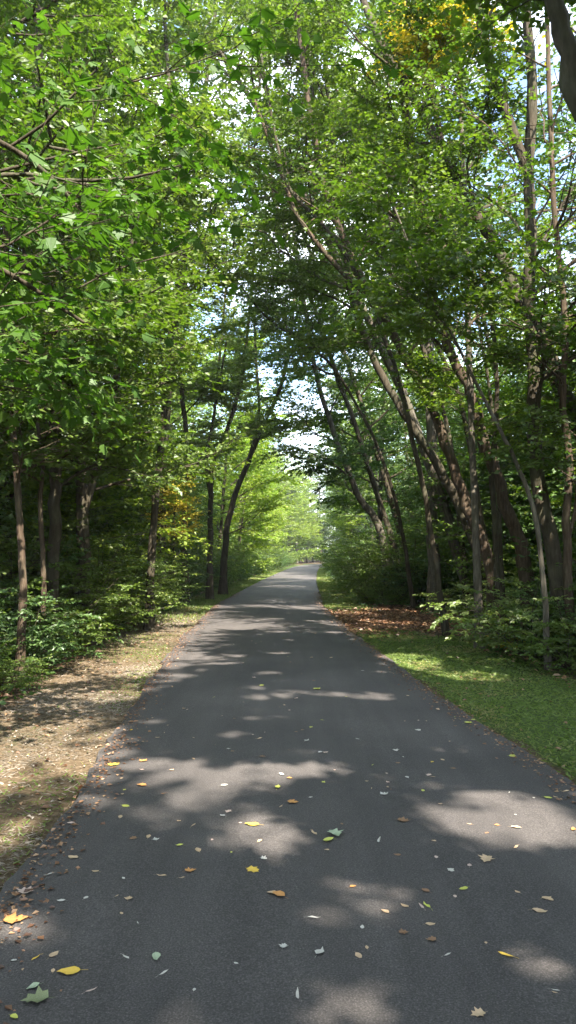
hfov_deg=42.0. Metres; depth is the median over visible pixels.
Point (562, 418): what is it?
deciduous tree
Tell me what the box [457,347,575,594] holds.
sapling
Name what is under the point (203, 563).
shrub
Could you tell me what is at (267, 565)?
shrub
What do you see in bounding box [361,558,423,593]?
shrub
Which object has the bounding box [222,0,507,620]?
deciduous tree
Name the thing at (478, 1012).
fallen leaf
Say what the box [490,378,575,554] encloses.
sapling
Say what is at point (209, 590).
deciduous tree
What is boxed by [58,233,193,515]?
deciduous tree
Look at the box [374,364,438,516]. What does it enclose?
deciduous tree
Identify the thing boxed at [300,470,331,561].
deciduous tree
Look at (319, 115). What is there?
deciduous tree
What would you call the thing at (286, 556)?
shrub
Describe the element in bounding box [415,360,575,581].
sapling
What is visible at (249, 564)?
shrub
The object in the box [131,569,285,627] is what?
grass
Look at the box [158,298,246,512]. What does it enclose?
deciduous tree
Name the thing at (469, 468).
sapling
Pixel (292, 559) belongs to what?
shrub
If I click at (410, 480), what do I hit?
sapling
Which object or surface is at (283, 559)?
shrub
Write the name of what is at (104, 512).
sapling
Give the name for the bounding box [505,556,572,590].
shrub
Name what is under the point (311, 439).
sky
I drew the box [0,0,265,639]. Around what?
deciduous tree
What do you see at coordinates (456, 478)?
deciduous tree
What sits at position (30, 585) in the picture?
shrub
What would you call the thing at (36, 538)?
shrub
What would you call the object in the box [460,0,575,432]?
deciduous tree
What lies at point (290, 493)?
deciduous tree
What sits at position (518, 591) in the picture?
shrub
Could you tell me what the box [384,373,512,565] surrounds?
sapling
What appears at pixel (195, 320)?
deciduous tree
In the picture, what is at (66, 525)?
shrub
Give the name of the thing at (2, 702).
ground cover
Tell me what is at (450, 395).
sapling
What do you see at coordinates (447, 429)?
deciduous tree
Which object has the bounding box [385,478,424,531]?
sapling
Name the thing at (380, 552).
shrub
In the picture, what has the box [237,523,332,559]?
distant woodland
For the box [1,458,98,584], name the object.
sapling
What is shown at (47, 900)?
leaf litter
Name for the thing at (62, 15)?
deciduous tree
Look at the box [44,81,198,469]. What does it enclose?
deciduous tree
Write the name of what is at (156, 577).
shrub
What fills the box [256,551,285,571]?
shrub
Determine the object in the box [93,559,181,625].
shrub
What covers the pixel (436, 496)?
sapling
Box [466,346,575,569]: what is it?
sapling
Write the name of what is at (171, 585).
shrub
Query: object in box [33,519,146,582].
shrub
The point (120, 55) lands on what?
deciduous tree
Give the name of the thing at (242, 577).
shrub
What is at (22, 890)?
fallen leaf
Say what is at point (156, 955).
fallen leaf
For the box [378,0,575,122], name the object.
deciduous tree
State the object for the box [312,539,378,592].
shrub
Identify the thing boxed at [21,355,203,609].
sapling
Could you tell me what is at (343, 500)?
deciduous tree
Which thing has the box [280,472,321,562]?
deciduous tree
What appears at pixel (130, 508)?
sapling
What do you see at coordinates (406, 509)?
sapling
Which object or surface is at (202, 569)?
shrub
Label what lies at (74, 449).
deciduous tree
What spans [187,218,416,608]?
deciduous tree
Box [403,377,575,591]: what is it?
sapling
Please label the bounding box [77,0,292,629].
deciduous tree
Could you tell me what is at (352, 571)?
shrub
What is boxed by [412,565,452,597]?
shrub
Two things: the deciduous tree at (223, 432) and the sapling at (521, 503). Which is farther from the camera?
the deciduous tree at (223, 432)
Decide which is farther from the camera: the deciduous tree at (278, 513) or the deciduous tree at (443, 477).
the deciduous tree at (278, 513)
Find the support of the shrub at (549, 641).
on the ground at (29, 795)
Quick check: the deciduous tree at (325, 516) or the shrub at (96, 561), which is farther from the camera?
the deciduous tree at (325, 516)
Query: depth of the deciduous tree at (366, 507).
24.94 m
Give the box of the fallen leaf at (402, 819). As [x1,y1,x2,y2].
[397,817,408,820]
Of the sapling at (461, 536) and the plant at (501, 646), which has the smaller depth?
the plant at (501, 646)
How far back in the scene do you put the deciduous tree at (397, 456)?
43.97 m
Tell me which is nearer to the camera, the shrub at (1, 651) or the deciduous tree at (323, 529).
the shrub at (1, 651)
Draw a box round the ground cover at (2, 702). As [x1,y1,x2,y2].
[0,574,570,704]
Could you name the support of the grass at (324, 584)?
on the ground at (29, 795)
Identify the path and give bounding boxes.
[0,564,575,1023]
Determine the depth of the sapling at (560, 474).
11.61 m
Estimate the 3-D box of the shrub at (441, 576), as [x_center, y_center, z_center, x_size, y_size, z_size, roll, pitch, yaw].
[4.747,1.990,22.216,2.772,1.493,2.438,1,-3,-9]
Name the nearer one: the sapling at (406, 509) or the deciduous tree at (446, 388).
the sapling at (406, 509)
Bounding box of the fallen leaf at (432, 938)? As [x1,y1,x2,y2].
[426,936,435,940]
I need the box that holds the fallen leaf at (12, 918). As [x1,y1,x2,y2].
[0,912,27,922]
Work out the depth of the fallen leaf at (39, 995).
2.44 m
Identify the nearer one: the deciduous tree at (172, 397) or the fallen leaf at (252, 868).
the fallen leaf at (252, 868)
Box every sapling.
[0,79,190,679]
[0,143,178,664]
[0,248,122,595]
[0,259,116,563]
[0,385,147,559]
[0,412,31,495]
[0,430,69,595]
[0,509,37,566]
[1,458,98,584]
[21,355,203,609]
[21,441,150,546]
[23,421,94,546]
[24,456,148,556]
[34,443,172,570]
[35,382,151,554]
[47,439,159,572]
[72,406,219,599]
[91,366,213,574]
[103,383,191,561]
[104,489,149,530]
[106,465,205,581]
[125,451,205,570]
[125,495,199,564]
[129,474,206,566]
[130,467,207,564]
[145,476,209,605]
[172,473,218,553]
[183,464,234,543]
[188,481,204,543]
[200,506,237,548]
[318,124,552,670]
[353,502,396,542]
[369,465,423,555]
[371,407,484,575]
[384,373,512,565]
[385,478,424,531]
[387,404,574,595]
[389,362,543,560]
[390,201,575,635]
[395,425,470,572]
[397,380,488,535]
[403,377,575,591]
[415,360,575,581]
[420,400,530,561]
[434,345,573,559]
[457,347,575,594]
[464,346,575,592]
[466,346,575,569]
[481,260,575,607]
[487,412,575,585]
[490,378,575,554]
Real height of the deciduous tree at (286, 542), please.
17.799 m
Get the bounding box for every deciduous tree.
[0,0,217,361]
[0,0,238,578]
[0,0,240,653]
[0,0,248,543]
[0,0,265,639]
[28,46,156,404]
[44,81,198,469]
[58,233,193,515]
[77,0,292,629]
[88,0,543,612]
[97,0,272,607]
[100,317,189,429]
[102,228,243,526]
[120,263,237,504]
[136,334,196,446]
[140,222,270,601]
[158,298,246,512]
[160,9,450,635]
[171,327,309,572]
[172,374,222,498]
[175,238,294,599]
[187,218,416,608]
[197,0,509,628]
[203,438,295,575]
[204,394,249,537]
[204,410,296,566]
[205,0,470,615]
[205,275,318,594]
[215,141,439,585]
[216,81,458,548]
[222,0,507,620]
[227,434,295,553]
[235,463,289,559]
[235,484,289,556]
[239,0,486,606]
[250,201,396,594]
[253,120,458,548]
[260,446,303,554]
[265,468,310,552]
[269,444,304,520]
[270,450,299,551]
[271,0,575,438]
[273,474,310,559]
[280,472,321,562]
[282,444,318,562]
[285,0,552,644]
[293,448,336,561]
[294,495,331,562]
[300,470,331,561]
[311,0,505,612]
[313,377,392,551]
[313,502,336,557]
[315,307,407,541]
[315,419,396,548]
[316,486,342,546]
[318,486,364,546]
[320,399,389,541]
[321,422,374,530]
[335,0,523,637]
[350,0,575,662]
[356,315,452,530]
[363,0,573,648]
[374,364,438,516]
[375,412,410,525]
[377,320,421,510]
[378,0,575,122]
[380,1,575,666]
[402,330,483,518]
[403,99,560,518]
[440,282,520,391]
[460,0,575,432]
[472,225,575,400]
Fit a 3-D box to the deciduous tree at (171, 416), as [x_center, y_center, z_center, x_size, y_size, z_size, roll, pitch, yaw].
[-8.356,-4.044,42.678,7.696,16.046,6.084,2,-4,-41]
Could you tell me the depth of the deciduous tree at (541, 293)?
33.02 m
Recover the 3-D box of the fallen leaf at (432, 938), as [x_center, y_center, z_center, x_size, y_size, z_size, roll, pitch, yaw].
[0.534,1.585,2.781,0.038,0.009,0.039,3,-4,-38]
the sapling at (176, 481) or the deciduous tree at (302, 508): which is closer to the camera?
the sapling at (176, 481)
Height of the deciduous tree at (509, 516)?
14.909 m
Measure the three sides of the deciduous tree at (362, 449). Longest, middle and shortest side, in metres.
15.792 x 7.091 x 6.738 m
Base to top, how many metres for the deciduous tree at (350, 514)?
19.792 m
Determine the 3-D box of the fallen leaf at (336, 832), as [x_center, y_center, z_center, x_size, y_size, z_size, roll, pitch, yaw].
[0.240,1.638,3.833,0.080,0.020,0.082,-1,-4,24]
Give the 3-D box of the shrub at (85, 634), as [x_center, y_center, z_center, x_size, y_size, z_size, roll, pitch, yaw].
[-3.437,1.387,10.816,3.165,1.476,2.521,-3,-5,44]
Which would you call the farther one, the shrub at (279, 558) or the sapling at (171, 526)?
the shrub at (279, 558)
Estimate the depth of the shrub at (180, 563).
20.27 m
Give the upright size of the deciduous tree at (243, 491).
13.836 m
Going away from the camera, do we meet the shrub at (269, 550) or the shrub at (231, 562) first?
the shrub at (231, 562)
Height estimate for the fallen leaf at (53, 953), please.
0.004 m
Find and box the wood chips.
[0,606,543,877]
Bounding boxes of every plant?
[0,652,58,691]
[8,643,57,656]
[486,627,524,648]
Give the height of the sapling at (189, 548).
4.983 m
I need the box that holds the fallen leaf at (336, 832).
[327,828,342,835]
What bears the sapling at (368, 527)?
on the ground at (29, 795)
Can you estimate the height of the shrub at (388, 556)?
2.514 m
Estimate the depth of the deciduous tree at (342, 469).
76.42 m
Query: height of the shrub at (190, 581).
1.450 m
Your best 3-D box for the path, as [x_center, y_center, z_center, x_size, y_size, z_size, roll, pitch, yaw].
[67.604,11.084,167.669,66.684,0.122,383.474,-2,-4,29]
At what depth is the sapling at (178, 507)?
20.98 m
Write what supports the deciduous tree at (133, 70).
on the ground at (29, 795)
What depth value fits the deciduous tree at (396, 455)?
70.05 m
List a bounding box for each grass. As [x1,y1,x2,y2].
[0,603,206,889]
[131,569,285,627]
[316,568,354,591]
[319,588,575,784]
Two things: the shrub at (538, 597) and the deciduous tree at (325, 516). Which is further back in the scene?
the deciduous tree at (325, 516)
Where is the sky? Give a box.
[1,0,575,548]
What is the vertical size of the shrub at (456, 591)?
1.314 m
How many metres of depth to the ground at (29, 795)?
7.20 m
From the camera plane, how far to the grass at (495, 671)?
8.94 m
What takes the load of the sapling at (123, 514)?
on the ground at (29, 795)
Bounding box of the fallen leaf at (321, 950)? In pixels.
[315,946,323,956]
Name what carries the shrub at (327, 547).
on the ground at (29, 795)
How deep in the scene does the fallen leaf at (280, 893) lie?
3.16 m
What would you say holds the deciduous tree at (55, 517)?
on the ground at (29, 795)
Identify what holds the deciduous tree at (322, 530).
on the ground at (29, 795)
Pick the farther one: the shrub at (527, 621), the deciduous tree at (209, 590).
the deciduous tree at (209, 590)
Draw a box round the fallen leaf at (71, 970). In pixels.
[57,966,87,973]
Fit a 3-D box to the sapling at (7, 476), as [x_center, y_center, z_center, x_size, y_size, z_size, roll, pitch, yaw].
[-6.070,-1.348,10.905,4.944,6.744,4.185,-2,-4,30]
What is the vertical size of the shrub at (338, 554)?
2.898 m
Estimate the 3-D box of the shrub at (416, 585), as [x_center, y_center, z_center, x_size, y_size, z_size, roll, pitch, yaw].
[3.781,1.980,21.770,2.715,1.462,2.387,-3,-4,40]
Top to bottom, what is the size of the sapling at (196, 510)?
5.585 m
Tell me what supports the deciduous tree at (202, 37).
on the ground at (29, 795)
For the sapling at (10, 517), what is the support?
on the ground at (29, 795)
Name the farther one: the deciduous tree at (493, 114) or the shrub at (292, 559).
the shrub at (292, 559)
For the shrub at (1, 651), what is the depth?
8.10 m
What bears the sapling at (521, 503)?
on the ground at (29, 795)
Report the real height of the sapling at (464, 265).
6.964 m
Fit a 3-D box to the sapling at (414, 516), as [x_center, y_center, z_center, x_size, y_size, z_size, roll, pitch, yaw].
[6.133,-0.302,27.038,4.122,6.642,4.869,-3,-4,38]
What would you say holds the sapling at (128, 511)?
on the ground at (29, 795)
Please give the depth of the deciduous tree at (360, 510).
31.61 m
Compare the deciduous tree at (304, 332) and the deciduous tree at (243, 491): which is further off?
the deciduous tree at (243, 491)
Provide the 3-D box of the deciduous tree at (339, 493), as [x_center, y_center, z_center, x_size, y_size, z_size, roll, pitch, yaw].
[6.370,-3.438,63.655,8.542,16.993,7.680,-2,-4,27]
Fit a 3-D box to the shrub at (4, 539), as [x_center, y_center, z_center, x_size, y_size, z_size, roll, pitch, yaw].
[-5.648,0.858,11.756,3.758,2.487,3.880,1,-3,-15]
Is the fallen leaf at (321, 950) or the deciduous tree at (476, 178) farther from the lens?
the deciduous tree at (476, 178)
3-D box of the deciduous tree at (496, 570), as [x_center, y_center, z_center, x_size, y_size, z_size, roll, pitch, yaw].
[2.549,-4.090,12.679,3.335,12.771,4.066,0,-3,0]
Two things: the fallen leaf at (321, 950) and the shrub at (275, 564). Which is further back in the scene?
the shrub at (275, 564)
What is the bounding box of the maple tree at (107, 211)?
[0,0,429,471]
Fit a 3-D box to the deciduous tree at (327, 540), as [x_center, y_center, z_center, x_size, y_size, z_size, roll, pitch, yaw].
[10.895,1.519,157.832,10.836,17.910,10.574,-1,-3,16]
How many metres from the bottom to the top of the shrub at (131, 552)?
2.324 m
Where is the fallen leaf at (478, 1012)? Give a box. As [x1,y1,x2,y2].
[471,1007,486,1016]
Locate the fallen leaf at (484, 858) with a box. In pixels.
[479,854,494,861]
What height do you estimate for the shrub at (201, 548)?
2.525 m
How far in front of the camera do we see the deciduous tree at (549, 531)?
11.18 m
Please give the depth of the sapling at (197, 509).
34.87 m
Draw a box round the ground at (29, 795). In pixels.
[0,559,575,891]
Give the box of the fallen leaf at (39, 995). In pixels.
[20,985,49,1001]
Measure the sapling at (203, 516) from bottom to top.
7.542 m
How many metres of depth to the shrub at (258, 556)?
52.59 m
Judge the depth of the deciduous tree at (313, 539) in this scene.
137.85 m
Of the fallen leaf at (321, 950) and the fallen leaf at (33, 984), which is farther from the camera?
the fallen leaf at (321, 950)
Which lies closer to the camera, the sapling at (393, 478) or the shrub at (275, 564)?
the sapling at (393, 478)
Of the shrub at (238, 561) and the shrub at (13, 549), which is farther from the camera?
the shrub at (238, 561)
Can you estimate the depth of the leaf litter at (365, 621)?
17.00 m
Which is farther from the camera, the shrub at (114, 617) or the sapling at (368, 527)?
the sapling at (368, 527)
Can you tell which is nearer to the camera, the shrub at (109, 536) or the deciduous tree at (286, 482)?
the shrub at (109, 536)
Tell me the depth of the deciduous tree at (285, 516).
94.20 m
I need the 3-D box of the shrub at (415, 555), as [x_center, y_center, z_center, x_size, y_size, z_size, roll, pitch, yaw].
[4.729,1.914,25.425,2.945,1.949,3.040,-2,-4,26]
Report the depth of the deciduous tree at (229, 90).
20.95 m
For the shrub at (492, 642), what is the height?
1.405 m
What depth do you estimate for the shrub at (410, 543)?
26.22 m
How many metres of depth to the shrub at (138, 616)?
13.92 m
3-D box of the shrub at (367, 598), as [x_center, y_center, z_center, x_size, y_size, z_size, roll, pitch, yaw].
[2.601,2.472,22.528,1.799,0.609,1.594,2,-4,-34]
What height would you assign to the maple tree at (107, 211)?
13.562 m
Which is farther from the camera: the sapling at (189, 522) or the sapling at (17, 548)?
the sapling at (189, 522)
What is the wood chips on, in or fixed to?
on the ground at (29, 795)
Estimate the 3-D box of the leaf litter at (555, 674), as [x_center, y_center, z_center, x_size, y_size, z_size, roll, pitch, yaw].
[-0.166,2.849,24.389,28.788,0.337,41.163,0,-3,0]
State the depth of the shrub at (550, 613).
10.53 m
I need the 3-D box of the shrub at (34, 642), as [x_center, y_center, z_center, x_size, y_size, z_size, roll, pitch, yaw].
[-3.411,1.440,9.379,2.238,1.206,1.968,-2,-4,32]
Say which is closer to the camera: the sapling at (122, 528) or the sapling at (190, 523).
the sapling at (122, 528)
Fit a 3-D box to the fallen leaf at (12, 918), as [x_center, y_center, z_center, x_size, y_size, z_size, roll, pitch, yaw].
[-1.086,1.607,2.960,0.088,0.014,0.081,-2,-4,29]
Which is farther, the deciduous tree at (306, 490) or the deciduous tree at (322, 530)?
the deciduous tree at (322, 530)
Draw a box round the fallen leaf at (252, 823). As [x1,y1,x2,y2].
[246,822,260,824]
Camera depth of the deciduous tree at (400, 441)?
57.48 m
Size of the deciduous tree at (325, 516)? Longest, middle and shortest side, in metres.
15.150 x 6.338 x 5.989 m
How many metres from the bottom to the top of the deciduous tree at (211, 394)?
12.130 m
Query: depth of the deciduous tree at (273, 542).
75.57 m
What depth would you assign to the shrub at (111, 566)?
13.36 m
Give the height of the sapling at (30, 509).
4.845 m
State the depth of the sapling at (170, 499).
19.62 m
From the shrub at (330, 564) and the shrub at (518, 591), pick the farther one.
the shrub at (330, 564)
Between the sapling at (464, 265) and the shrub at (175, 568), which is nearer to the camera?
the sapling at (464, 265)
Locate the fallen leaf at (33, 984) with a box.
[26,982,43,988]
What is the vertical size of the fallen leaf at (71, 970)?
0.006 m
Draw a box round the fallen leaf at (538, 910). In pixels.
[531,908,547,911]
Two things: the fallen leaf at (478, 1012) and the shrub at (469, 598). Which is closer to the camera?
the fallen leaf at (478, 1012)
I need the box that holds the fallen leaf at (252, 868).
[246,865,258,871]
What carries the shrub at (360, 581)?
on the ground at (29, 795)
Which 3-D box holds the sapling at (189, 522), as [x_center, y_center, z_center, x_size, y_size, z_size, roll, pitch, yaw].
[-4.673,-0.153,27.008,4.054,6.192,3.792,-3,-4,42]
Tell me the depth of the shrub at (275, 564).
71.13 m
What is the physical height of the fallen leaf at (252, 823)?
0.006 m
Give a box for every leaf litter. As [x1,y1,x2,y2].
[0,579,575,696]
[0,593,575,1023]
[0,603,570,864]
[327,603,517,640]
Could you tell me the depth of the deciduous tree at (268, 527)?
47.94 m
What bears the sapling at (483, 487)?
on the ground at (29, 795)
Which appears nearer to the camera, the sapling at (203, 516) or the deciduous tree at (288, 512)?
the sapling at (203, 516)
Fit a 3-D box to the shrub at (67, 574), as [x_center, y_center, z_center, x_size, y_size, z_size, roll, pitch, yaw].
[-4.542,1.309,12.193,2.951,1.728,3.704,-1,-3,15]
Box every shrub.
[0,494,87,618]
[0,505,46,605]
[0,515,137,618]
[0,533,47,636]
[0,539,136,636]
[0,557,149,656]
[0,562,158,643]
[0,573,40,604]
[0,578,115,669]
[0,638,25,675]
[0,640,14,666]
[4,505,156,612]
[13,515,77,583]
[16,539,124,621]
[28,526,203,632]
[31,565,165,635]
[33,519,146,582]
[44,526,185,611]
[92,528,186,560]
[92,542,174,612]
[93,530,198,608]
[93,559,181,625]
[105,566,186,624]
[128,546,189,613]
[143,553,208,608]
[155,561,192,609]
[170,559,213,599]
[171,556,220,594]
[172,548,219,580]
[176,564,204,585]
[188,559,216,593]
[189,538,238,590]
[190,531,247,588]
[190,533,220,571]
[199,545,253,585]
[200,538,255,583]
[200,558,231,587]
[201,532,259,582]
[232,543,270,570]
[233,553,257,580]
[233,564,256,581]
[235,550,273,575]
[238,557,265,579]
[251,557,275,569]
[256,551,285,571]
[259,542,279,556]
[260,553,284,570]
[262,552,286,569]
[272,552,290,568]
[280,548,295,563]
[285,552,299,565]
[308,544,363,582]
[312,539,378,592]
[312,543,367,582]
[316,540,352,556]
[317,525,378,585]
[325,532,398,586]
[333,554,394,591]
[335,541,413,594]
[346,584,393,602]
[350,521,469,599]
[360,584,421,606]
[361,529,425,585]
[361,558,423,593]
[373,532,446,576]
[374,556,457,603]
[390,539,445,590]
[397,544,512,596]
[400,555,472,598]
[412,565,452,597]
[413,569,549,624]
[420,571,575,659]
[441,568,462,604]
[470,584,575,673]
[489,582,575,655]
[503,585,575,668]
[504,577,575,623]
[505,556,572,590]
[506,531,575,612]
[511,576,575,624]
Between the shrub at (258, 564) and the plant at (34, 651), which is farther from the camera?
the shrub at (258, 564)
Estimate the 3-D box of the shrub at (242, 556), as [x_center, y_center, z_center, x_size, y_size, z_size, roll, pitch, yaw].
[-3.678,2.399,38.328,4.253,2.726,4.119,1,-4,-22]
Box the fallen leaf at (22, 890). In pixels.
[16,886,32,892]
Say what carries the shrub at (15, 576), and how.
on the ground at (29, 795)
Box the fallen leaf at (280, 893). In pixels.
[272,890,284,895]
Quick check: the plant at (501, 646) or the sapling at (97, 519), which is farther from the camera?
the sapling at (97, 519)
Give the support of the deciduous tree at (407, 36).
on the ground at (29, 795)
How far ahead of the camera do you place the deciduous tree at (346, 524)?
58.23 m
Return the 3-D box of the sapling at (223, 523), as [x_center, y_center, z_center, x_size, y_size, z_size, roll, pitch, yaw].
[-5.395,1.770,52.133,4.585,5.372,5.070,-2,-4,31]
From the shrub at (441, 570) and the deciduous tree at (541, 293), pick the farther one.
the deciduous tree at (541, 293)
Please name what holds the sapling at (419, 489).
on the ground at (29, 795)
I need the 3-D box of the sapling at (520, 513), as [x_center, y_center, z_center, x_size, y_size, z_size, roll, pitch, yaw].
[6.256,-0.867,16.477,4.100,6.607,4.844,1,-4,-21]
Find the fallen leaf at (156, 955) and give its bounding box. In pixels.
[152,952,160,959]
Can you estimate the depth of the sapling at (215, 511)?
46.54 m
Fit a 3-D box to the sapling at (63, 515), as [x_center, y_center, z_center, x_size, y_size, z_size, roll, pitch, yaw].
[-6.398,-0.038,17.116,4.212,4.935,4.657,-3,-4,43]
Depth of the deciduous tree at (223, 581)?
27.98 m
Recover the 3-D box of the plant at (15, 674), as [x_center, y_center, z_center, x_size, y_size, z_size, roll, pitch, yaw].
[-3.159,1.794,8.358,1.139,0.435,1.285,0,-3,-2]
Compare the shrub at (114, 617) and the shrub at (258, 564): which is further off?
the shrub at (258, 564)
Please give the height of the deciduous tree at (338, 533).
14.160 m
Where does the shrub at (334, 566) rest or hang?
on the ground at (29, 795)
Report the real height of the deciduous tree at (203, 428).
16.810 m
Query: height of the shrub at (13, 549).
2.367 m
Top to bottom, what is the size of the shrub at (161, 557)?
2.170 m
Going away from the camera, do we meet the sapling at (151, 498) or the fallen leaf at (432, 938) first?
the fallen leaf at (432, 938)
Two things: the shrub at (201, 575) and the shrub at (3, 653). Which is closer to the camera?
the shrub at (3, 653)
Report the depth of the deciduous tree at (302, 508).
123.95 m
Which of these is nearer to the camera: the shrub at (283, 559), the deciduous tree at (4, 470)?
the deciduous tree at (4, 470)
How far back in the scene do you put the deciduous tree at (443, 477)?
17.16 m
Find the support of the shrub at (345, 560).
on the ground at (29, 795)
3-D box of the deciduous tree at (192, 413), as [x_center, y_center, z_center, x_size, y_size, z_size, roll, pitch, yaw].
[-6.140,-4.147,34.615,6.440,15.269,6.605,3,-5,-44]
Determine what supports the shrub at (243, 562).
on the ground at (29, 795)
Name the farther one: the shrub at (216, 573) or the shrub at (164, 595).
the shrub at (216, 573)
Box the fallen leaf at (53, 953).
[49,951,57,956]
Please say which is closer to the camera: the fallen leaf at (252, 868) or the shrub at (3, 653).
the fallen leaf at (252, 868)
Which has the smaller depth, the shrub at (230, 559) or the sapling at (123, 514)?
the sapling at (123, 514)
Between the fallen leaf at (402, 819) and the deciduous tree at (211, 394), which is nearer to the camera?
the fallen leaf at (402, 819)
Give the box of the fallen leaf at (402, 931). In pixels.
[398,928,409,933]
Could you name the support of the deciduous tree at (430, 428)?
on the ground at (29, 795)
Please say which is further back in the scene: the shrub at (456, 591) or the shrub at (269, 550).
the shrub at (269, 550)
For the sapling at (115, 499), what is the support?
on the ground at (29, 795)
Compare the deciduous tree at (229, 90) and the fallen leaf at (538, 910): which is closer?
the fallen leaf at (538, 910)
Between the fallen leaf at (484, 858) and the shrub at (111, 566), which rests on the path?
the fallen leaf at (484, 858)
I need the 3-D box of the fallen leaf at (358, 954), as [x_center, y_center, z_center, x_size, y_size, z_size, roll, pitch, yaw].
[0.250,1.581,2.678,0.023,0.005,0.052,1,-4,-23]
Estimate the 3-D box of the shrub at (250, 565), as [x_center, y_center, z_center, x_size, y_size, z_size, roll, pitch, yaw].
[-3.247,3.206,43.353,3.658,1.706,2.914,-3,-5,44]
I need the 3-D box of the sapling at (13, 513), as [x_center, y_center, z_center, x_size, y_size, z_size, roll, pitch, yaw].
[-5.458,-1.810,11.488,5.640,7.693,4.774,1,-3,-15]
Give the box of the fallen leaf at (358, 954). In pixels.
[355,952,361,957]
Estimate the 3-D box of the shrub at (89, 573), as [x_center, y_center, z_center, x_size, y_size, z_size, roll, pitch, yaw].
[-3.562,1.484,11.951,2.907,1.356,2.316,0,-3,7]
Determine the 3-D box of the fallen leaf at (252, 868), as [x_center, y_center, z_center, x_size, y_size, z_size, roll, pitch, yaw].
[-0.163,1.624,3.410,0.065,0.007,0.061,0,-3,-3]
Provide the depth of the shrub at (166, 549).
21.77 m
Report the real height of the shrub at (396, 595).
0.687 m
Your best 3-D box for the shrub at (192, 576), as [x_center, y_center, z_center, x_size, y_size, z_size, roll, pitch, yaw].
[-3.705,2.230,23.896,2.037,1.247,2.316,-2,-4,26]
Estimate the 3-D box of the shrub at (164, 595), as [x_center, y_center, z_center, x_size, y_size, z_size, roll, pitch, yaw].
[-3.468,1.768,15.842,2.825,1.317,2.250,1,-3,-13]
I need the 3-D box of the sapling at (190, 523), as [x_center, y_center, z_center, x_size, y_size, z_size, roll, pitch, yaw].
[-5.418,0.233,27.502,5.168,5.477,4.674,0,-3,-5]
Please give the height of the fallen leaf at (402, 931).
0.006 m
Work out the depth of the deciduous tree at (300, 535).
115.75 m
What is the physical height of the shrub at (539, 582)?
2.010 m
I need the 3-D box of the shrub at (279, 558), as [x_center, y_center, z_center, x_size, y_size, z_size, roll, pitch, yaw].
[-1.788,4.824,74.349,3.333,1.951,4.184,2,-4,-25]

